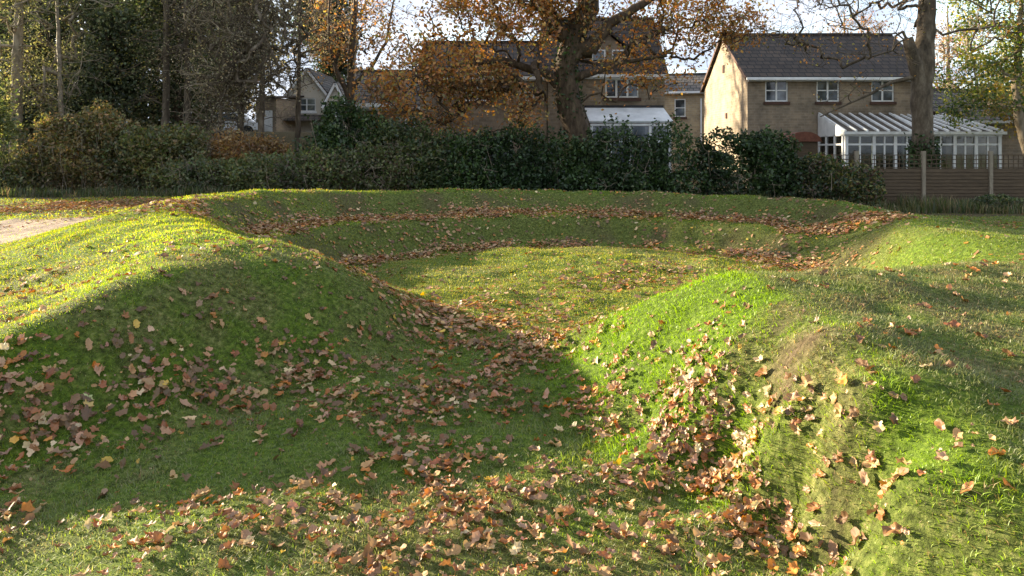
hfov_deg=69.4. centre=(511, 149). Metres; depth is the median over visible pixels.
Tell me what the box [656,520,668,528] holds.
fallen leaf
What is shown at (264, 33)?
thin tree
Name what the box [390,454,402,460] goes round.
fallen leaf
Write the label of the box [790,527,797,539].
fallen leaf
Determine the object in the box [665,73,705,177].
brick cottage
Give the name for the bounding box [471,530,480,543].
fallen leaf
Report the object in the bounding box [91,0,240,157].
evergreen tree
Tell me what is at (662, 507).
fallen leaf
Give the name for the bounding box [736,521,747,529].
fallen leaf
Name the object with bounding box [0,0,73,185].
thin tree
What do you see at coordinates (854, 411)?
fallen leaf
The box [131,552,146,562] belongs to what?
fallen leaf
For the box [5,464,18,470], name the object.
fallen leaf
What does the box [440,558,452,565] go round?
fallen leaf
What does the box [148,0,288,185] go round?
thin tree
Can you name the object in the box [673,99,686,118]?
window
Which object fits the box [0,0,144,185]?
thin tree
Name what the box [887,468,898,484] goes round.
fallen leaf
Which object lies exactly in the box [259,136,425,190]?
bramble bush
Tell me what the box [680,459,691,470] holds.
fallen leaf
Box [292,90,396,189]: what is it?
laurel bush
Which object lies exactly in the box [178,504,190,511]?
fallen leaf
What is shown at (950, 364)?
fallen leaf
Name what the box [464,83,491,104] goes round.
window
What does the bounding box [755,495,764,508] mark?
fallen leaf
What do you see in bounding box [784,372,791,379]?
fallen leaf
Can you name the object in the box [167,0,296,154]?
thin tree
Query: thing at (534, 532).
fallen leaf
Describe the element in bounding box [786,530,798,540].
fallen leaf
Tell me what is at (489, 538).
fallen leaf
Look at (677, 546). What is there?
fallen leaf
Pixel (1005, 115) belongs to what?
yellow tree
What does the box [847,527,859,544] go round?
fallen leaf
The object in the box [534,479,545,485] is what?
fallen leaf
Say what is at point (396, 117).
window
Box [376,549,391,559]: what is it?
fallen leaf
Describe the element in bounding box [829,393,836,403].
fallen leaf
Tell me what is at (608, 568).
fallen leaf
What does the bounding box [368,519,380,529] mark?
fallen leaf
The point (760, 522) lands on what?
fallen leaf
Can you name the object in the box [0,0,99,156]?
evergreen tree
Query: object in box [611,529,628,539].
fallen leaf
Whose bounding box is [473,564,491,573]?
fallen leaf
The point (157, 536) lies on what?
fallen leaf
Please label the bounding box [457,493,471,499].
fallen leaf
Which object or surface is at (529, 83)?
window
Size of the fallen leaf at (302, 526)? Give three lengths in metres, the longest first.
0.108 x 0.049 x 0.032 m
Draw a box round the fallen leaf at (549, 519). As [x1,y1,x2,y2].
[545,514,553,525]
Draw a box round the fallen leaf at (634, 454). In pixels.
[628,451,639,458]
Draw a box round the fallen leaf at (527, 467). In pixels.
[524,464,534,472]
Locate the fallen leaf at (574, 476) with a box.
[570,474,582,483]
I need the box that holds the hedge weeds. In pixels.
[0,182,303,197]
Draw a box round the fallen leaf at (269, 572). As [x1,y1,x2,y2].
[266,565,274,575]
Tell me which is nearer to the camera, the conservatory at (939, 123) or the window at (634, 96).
the window at (634, 96)
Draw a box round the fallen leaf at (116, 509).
[108,505,121,513]
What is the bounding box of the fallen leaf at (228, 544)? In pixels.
[222,538,235,549]
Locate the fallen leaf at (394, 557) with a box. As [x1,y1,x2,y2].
[387,551,399,563]
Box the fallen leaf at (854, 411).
[849,405,861,416]
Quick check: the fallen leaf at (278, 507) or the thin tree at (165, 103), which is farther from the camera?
the thin tree at (165, 103)
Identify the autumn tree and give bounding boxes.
[281,0,399,79]
[826,7,897,37]
[896,8,1011,87]
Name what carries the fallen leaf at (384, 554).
on the leaf litter
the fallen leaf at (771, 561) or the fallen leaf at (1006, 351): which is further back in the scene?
the fallen leaf at (1006, 351)
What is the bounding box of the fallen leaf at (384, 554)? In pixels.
[381,550,391,556]
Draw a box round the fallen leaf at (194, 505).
[189,500,199,508]
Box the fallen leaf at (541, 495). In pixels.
[532,491,547,499]
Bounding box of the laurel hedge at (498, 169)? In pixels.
[422,110,721,194]
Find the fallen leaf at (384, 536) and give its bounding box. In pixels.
[375,532,388,540]
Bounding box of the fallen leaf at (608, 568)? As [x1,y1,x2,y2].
[597,566,614,575]
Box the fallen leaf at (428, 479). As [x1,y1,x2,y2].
[425,473,433,483]
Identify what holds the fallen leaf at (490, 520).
on the ground at (72, 348)
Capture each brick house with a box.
[540,17,672,172]
[700,33,939,187]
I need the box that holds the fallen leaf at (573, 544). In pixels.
[566,534,579,549]
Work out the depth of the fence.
22.04 m
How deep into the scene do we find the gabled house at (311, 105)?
45.00 m
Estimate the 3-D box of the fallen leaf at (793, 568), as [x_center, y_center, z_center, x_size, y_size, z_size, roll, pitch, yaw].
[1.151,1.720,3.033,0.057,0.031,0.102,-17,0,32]
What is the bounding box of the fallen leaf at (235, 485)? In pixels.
[229,480,239,490]
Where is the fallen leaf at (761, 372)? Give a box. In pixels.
[755,366,766,376]
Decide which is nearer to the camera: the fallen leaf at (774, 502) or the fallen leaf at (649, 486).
the fallen leaf at (774, 502)
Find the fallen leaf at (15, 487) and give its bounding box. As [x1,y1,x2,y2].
[5,483,21,490]
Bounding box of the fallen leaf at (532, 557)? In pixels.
[527,554,537,563]
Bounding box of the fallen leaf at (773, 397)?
[770,392,776,405]
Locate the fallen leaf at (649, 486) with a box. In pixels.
[643,478,653,489]
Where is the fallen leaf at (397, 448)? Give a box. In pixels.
[390,445,402,455]
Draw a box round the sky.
[0,0,1023,120]
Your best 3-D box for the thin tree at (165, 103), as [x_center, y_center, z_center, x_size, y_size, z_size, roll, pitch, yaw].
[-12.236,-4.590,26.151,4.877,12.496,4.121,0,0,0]
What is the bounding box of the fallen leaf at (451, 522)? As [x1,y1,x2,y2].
[444,518,456,529]
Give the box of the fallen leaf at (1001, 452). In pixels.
[987,446,1005,454]
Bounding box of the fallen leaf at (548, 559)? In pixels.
[545,556,552,562]
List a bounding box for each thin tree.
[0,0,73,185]
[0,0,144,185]
[99,0,207,185]
[129,0,234,164]
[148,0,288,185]
[149,0,302,150]
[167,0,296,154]
[171,0,333,140]
[245,0,346,153]
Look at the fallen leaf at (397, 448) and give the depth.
4.24 m
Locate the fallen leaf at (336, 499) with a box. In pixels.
[331,491,340,503]
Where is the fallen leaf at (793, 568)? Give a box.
[786,561,799,573]
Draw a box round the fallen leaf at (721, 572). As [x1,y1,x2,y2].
[716,569,730,574]
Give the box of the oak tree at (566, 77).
[341,0,775,168]
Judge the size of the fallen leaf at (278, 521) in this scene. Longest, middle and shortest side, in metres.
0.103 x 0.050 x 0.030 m
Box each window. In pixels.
[301,98,316,112]
[396,117,414,138]
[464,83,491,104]
[517,83,533,104]
[603,79,640,100]
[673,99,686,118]
[764,81,789,104]
[815,81,841,104]
[870,81,896,104]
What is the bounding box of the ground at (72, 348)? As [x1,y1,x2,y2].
[0,130,1023,575]
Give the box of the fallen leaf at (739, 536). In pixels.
[728,530,743,537]
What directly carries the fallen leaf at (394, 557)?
on the ground at (72, 348)
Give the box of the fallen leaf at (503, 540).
[498,536,512,543]
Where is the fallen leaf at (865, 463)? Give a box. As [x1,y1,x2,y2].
[862,457,879,467]
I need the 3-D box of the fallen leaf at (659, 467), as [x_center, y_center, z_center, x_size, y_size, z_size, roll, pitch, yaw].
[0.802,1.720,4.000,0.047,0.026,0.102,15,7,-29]
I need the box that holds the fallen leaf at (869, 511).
[866,504,877,514]
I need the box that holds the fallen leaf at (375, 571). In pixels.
[368,567,380,575]
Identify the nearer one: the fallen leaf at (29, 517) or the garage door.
the fallen leaf at (29, 517)
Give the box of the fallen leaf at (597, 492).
[588,489,604,495]
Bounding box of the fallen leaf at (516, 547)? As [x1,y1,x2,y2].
[509,541,521,554]
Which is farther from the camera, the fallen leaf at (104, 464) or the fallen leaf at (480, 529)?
the fallen leaf at (104, 464)
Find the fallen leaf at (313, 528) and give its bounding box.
[308,524,318,533]
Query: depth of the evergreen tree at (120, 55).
27.61 m
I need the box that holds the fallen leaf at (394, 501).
[391,498,400,505]
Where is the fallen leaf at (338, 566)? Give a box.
[334,563,342,569]
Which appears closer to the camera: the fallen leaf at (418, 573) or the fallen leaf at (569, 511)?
the fallen leaf at (418, 573)
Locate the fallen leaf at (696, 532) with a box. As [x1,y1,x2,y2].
[693,526,705,536]
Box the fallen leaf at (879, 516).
[876,507,884,519]
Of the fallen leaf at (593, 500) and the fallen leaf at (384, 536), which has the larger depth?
the fallen leaf at (593, 500)
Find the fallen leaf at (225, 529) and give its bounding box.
[217,525,229,538]
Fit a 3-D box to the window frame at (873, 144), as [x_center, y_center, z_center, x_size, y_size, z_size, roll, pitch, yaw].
[14.324,0.275,28.570,2.951,1.750,0.120,0,0,0]
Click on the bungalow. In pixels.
(1011, 147)
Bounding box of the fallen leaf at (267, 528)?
[260,524,270,529]
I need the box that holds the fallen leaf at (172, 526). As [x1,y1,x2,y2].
[160,523,175,532]
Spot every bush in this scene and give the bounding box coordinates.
[0,74,57,190]
[5,96,141,190]
[94,120,224,190]
[137,147,317,191]
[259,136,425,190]
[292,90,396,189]
[359,113,482,189]
[691,123,823,197]
[786,151,888,208]
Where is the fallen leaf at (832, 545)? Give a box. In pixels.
[828,539,838,557]
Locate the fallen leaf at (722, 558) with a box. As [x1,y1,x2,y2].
[717,553,732,561]
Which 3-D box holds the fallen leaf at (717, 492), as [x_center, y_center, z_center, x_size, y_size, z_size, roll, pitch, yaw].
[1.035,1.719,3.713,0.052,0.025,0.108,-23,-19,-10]
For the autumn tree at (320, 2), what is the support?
on the ground at (72, 348)
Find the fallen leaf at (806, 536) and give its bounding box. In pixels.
[799,531,812,541]
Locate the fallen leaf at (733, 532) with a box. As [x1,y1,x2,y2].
[717,528,737,534]
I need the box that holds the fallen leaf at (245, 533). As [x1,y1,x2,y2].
[241,529,251,539]
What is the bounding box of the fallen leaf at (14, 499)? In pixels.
[4,494,18,505]
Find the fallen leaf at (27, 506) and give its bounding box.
[17,499,34,511]
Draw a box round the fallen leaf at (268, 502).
[262,497,276,506]
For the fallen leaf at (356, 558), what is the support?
on the ground at (72, 348)
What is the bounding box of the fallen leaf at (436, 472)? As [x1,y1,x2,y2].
[425,470,439,476]
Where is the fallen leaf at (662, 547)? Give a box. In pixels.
[655,544,670,554]
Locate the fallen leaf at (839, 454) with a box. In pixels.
[830,450,842,461]
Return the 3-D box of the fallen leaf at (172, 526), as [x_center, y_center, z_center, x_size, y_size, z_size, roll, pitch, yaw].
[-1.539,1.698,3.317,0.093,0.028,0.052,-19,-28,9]
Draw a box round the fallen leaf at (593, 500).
[589,496,597,505]
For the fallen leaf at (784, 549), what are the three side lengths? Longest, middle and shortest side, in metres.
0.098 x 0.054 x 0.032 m
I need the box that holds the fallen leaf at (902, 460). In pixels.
[896,457,911,464]
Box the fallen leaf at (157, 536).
[149,532,163,541]
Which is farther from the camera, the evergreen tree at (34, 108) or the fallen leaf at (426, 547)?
the evergreen tree at (34, 108)
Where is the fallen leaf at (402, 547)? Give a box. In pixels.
[392,543,406,550]
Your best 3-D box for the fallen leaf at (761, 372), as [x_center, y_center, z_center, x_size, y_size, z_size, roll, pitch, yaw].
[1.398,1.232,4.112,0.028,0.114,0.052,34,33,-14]
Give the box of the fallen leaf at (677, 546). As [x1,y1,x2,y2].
[670,543,681,551]
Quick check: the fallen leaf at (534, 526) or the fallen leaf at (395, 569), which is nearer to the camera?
the fallen leaf at (395, 569)
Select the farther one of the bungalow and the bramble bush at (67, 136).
the bungalow
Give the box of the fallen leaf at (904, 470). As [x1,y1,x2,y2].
[888,466,908,481]
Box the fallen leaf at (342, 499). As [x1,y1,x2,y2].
[331,494,347,500]
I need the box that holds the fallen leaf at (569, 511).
[563,505,574,516]
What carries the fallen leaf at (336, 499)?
on the ground at (72, 348)
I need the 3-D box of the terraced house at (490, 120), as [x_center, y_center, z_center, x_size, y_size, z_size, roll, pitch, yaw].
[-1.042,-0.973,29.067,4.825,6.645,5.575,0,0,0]
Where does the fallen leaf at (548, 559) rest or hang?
on the ground at (72, 348)
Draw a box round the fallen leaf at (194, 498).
[190,491,203,501]
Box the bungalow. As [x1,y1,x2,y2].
[933,88,1022,168]
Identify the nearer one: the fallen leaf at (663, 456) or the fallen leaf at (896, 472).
the fallen leaf at (896, 472)
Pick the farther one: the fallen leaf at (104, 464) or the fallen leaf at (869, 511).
the fallen leaf at (104, 464)
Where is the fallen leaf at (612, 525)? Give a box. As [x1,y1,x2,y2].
[608,521,619,534]
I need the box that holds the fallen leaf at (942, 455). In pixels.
[933,451,948,460]
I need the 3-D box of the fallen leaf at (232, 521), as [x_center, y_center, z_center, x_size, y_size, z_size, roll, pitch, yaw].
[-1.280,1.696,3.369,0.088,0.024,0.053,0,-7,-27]
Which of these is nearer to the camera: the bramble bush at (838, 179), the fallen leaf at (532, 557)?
the fallen leaf at (532, 557)
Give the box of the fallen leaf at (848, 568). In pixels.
[843,566,852,575]
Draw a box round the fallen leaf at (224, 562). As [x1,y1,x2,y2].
[218,556,233,568]
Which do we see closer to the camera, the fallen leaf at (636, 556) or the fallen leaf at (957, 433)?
the fallen leaf at (957, 433)
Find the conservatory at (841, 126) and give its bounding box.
[818,113,911,168]
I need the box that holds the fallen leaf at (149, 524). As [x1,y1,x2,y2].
[142,520,155,527]
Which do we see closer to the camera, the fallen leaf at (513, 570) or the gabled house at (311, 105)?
the fallen leaf at (513, 570)
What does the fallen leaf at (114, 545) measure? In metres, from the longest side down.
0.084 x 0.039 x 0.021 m
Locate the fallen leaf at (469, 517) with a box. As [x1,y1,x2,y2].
[462,514,476,521]
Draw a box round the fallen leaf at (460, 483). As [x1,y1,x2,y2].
[452,478,464,486]
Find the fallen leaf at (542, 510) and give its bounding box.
[536,506,547,517]
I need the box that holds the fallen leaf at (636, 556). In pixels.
[631,549,642,560]
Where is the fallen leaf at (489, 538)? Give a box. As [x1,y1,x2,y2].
[486,533,495,546]
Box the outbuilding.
[354,70,419,165]
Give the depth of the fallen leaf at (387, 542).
3.24 m
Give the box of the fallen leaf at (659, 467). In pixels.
[656,463,667,473]
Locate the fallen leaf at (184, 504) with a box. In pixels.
[182,501,193,509]
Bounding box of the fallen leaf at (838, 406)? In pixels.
[834,403,841,417]
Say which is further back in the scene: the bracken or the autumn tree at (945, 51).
the autumn tree at (945, 51)
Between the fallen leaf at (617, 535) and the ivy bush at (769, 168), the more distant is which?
the ivy bush at (769, 168)
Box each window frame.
[844,134,911,168]
[935,134,1001,168]
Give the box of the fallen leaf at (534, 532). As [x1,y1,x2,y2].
[527,528,540,535]
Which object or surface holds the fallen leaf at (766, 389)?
on the ground at (72, 348)
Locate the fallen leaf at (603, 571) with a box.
[587,563,609,575]
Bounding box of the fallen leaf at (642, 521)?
[638,515,650,526]
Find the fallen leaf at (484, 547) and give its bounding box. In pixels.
[476,543,486,551]
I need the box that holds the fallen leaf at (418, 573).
[413,570,427,575]
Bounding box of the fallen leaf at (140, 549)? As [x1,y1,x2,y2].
[132,547,146,551]
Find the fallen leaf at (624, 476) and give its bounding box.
[620,473,632,479]
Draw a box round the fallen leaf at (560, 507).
[553,504,564,512]
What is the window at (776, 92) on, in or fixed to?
in the brick house at (773, 87)
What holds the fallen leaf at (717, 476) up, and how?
on the ground at (72, 348)
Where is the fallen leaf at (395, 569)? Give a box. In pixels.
[390,566,399,575]
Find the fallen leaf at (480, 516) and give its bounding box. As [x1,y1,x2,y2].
[473,510,487,521]
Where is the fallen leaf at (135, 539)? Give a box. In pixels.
[128,535,138,543]
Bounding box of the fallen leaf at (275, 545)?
[269,541,284,547]
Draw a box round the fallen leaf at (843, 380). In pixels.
[838,374,846,383]
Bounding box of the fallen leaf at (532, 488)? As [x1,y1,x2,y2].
[526,485,536,490]
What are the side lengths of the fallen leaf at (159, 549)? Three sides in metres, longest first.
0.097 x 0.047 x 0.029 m
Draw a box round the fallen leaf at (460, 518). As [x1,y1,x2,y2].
[458,514,468,525]
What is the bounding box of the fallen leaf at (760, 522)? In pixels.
[755,521,763,529]
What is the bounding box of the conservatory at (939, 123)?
[892,114,1006,168]
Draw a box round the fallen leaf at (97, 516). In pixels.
[90,513,103,518]
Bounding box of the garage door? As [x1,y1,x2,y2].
[264,110,272,131]
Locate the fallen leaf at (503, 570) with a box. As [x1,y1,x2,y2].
[499,566,509,575]
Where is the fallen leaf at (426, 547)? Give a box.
[417,544,431,552]
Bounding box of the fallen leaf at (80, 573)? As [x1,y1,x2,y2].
[72,564,89,575]
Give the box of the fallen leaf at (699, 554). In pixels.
[695,549,705,565]
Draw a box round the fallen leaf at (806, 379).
[799,374,812,386]
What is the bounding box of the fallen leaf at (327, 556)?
[324,548,336,561]
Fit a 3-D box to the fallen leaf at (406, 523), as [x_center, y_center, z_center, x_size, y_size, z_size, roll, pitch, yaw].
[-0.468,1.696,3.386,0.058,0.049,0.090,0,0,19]
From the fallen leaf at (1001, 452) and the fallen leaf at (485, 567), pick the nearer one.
the fallen leaf at (1001, 452)
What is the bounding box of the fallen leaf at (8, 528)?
[3,525,16,532]
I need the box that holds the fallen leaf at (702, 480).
[693,477,704,488]
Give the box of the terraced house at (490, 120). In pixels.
[415,41,546,181]
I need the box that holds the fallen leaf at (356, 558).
[350,553,362,564]
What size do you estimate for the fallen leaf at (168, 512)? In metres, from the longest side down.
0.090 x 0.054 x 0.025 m
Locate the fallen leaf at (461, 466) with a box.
[457,462,467,471]
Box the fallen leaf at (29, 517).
[18,512,34,527]
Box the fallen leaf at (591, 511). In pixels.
[586,507,596,516]
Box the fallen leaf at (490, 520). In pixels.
[486,517,497,529]
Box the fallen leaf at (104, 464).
[93,459,110,468]
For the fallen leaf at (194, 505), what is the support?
on the ground at (72, 348)
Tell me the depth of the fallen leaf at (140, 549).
3.15 m
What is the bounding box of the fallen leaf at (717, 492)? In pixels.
[712,490,722,496]
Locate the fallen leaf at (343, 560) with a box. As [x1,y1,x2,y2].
[338,556,351,563]
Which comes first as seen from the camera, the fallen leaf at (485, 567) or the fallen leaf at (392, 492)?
the fallen leaf at (485, 567)
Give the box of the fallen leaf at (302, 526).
[293,523,310,535]
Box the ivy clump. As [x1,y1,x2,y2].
[958,184,1023,210]
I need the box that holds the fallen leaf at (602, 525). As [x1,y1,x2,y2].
[597,522,609,529]
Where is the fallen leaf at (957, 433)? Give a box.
[953,428,962,440]
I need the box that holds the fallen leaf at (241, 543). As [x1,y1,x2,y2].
[235,539,254,545]
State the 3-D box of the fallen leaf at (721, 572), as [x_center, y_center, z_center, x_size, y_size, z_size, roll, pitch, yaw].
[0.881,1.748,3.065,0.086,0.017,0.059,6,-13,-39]
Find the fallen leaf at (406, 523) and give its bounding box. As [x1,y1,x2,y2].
[401,519,415,528]
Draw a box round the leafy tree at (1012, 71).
[933,0,1023,154]
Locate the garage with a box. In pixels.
[255,96,303,131]
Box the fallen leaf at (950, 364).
[940,359,957,367]
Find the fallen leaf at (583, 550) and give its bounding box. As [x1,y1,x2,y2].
[578,544,592,554]
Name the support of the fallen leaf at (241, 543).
on the leaf litter
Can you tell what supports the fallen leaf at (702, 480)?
on the ground at (72, 348)
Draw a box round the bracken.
[193,123,292,185]
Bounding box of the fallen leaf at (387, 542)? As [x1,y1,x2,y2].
[374,536,394,547]
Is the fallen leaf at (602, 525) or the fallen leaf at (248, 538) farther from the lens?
the fallen leaf at (602, 525)
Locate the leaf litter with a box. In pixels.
[0,188,1023,575]
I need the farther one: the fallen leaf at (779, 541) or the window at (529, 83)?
the window at (529, 83)
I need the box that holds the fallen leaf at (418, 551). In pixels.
[415,544,423,554]
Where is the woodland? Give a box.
[0,0,312,130]
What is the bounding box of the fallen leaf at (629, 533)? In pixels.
[620,530,637,537]
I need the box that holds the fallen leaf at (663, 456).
[658,449,669,459]
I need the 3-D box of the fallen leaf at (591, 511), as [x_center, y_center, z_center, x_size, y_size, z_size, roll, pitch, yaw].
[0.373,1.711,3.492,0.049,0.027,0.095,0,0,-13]
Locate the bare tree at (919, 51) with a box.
[712,0,1023,168]
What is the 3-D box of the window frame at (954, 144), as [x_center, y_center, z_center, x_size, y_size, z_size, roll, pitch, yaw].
[17.474,0.275,28.620,2.951,1.750,0.120,0,0,0]
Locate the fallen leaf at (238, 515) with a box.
[232,511,245,520]
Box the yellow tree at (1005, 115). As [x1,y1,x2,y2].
[954,50,1023,138]
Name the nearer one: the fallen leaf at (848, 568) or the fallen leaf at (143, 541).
the fallen leaf at (848, 568)
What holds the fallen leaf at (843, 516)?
on the ground at (72, 348)
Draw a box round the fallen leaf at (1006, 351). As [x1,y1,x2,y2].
[1002,348,1017,355]
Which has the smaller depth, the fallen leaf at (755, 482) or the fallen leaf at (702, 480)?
the fallen leaf at (755, 482)
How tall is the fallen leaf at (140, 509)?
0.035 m
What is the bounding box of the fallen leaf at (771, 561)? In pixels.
[767,558,777,571]
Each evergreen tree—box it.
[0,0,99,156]
[7,0,183,163]
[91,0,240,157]
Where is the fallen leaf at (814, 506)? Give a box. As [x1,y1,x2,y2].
[806,501,822,511]
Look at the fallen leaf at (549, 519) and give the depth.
3.50 m
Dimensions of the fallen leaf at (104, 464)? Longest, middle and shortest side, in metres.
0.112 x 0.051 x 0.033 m
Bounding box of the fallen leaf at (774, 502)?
[769,496,780,507]
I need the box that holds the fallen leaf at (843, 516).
[836,511,848,524]
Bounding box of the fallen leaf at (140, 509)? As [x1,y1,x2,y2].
[128,506,146,512]
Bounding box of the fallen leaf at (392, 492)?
[387,490,399,500]
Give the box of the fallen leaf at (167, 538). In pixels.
[164,534,172,542]
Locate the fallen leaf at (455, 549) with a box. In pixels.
[437,544,460,555]
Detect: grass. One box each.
[744,190,1023,213]
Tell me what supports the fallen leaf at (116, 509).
on the ground at (72, 348)
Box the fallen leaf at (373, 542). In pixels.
[368,534,382,548]
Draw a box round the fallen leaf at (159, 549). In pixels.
[150,545,166,552]
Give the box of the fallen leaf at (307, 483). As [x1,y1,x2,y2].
[299,479,311,488]
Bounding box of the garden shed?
[779,132,821,158]
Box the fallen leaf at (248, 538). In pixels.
[243,535,254,545]
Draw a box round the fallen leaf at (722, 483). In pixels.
[718,477,724,490]
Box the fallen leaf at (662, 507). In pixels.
[653,504,667,509]
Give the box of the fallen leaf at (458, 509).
[448,505,463,512]
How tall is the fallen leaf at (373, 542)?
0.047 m
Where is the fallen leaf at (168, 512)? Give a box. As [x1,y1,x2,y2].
[165,509,175,517]
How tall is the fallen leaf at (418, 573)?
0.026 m
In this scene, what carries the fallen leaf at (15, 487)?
on the ground at (72, 348)
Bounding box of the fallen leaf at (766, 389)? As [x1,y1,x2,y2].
[762,383,770,396]
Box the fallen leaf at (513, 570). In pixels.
[509,565,519,574]
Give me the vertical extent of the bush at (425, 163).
2.918 m
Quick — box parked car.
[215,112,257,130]
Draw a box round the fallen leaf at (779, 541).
[772,539,782,547]
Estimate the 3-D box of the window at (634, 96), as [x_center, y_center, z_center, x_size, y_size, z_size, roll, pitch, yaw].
[3.930,-2.145,26.415,1.352,0.802,0.150,0,0,0]
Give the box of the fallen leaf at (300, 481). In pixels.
[295,479,306,486]
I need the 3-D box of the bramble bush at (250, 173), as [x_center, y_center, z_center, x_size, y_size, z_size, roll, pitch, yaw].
[-8.361,0.848,21.945,5.366,1.915,2.202,0,0,0]
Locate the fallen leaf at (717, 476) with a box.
[710,470,721,478]
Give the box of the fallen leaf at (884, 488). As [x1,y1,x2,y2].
[880,483,887,493]
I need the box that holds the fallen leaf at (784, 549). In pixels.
[778,543,788,556]
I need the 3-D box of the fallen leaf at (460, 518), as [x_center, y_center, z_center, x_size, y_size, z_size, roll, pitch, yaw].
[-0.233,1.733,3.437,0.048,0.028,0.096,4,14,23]
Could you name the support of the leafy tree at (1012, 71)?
on the ground at (72, 348)
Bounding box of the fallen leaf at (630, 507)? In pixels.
[626,505,634,510]
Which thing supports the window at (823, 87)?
in the brick house at (773, 87)
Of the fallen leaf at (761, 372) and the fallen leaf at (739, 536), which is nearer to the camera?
the fallen leaf at (739, 536)
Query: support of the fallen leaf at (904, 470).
on the ground at (72, 348)
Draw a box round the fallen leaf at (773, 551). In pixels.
[768,545,778,555]
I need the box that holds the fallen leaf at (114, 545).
[107,542,120,548]
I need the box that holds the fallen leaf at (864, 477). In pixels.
[859,468,868,485]
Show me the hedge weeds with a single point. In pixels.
(6, 192)
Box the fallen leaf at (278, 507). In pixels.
[270,504,283,511]
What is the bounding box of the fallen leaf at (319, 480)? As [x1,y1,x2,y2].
[311,474,323,486]
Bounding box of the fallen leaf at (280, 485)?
[272,481,284,487]
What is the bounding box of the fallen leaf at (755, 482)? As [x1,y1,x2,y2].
[748,473,760,488]
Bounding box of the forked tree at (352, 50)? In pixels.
[303,0,412,106]
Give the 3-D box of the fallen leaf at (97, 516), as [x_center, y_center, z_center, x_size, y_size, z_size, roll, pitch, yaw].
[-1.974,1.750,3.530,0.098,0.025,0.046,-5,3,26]
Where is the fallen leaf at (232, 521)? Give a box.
[228,518,240,525]
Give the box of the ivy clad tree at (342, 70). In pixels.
[288,0,367,82]
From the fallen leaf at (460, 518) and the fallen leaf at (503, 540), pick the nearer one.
the fallen leaf at (503, 540)
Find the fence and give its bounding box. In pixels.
[788,151,1023,204]
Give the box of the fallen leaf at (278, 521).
[274,516,284,528]
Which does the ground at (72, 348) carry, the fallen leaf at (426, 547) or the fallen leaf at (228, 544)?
the fallen leaf at (228, 544)
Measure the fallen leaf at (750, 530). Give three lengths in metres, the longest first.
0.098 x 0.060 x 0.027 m
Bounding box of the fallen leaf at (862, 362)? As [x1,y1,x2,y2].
[855,358,871,367]
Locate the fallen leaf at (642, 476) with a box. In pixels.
[638,468,647,481]
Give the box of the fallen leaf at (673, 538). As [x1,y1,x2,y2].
[662,533,679,543]
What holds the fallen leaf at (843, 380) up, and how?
on the ground at (72, 348)
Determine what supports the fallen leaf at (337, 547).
on the ground at (72, 348)
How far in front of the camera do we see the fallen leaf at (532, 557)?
3.15 m
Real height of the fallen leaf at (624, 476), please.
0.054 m
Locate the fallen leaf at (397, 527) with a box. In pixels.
[388,522,403,533]
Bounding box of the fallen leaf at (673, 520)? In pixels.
[660,518,675,524]
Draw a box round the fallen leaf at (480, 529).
[470,525,483,541]
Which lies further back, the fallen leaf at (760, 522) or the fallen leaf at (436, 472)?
the fallen leaf at (436, 472)
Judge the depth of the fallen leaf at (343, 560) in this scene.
3.09 m
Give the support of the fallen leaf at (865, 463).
on the ground at (72, 348)
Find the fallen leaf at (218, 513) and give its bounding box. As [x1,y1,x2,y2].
[212,508,228,515]
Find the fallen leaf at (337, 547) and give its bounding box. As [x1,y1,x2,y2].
[330,544,343,553]
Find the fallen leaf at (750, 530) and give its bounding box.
[747,526,761,533]
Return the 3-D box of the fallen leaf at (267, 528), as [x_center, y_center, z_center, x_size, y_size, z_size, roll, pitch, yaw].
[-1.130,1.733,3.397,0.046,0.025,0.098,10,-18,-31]
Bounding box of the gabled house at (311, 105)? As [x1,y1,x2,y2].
[283,67,345,131]
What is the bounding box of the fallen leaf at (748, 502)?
[743,495,753,510]
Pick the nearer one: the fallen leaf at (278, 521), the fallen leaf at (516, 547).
the fallen leaf at (516, 547)
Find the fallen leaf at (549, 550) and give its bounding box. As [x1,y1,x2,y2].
[540,546,554,553]
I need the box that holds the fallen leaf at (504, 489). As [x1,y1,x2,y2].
[499,482,511,494]
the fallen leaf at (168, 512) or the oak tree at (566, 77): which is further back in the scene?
the oak tree at (566, 77)
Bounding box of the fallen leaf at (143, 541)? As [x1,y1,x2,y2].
[137,537,150,544]
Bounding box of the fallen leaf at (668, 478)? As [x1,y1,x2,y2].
[660,474,672,485]
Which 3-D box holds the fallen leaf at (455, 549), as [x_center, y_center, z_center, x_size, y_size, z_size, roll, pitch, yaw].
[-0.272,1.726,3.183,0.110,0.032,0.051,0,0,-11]
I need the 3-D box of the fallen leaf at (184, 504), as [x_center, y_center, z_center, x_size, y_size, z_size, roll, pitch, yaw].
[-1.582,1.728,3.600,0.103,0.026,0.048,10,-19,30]
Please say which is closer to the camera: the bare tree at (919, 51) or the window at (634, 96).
the bare tree at (919, 51)
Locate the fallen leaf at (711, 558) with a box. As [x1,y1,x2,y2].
[700,550,719,563]
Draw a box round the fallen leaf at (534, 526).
[527,521,538,529]
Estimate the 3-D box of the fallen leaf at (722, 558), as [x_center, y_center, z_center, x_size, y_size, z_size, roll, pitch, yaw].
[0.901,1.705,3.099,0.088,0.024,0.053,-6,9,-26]
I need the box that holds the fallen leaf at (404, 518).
[396,514,407,521]
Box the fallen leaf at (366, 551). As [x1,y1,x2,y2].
[362,542,375,557]
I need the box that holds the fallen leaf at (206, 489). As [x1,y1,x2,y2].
[197,486,210,494]

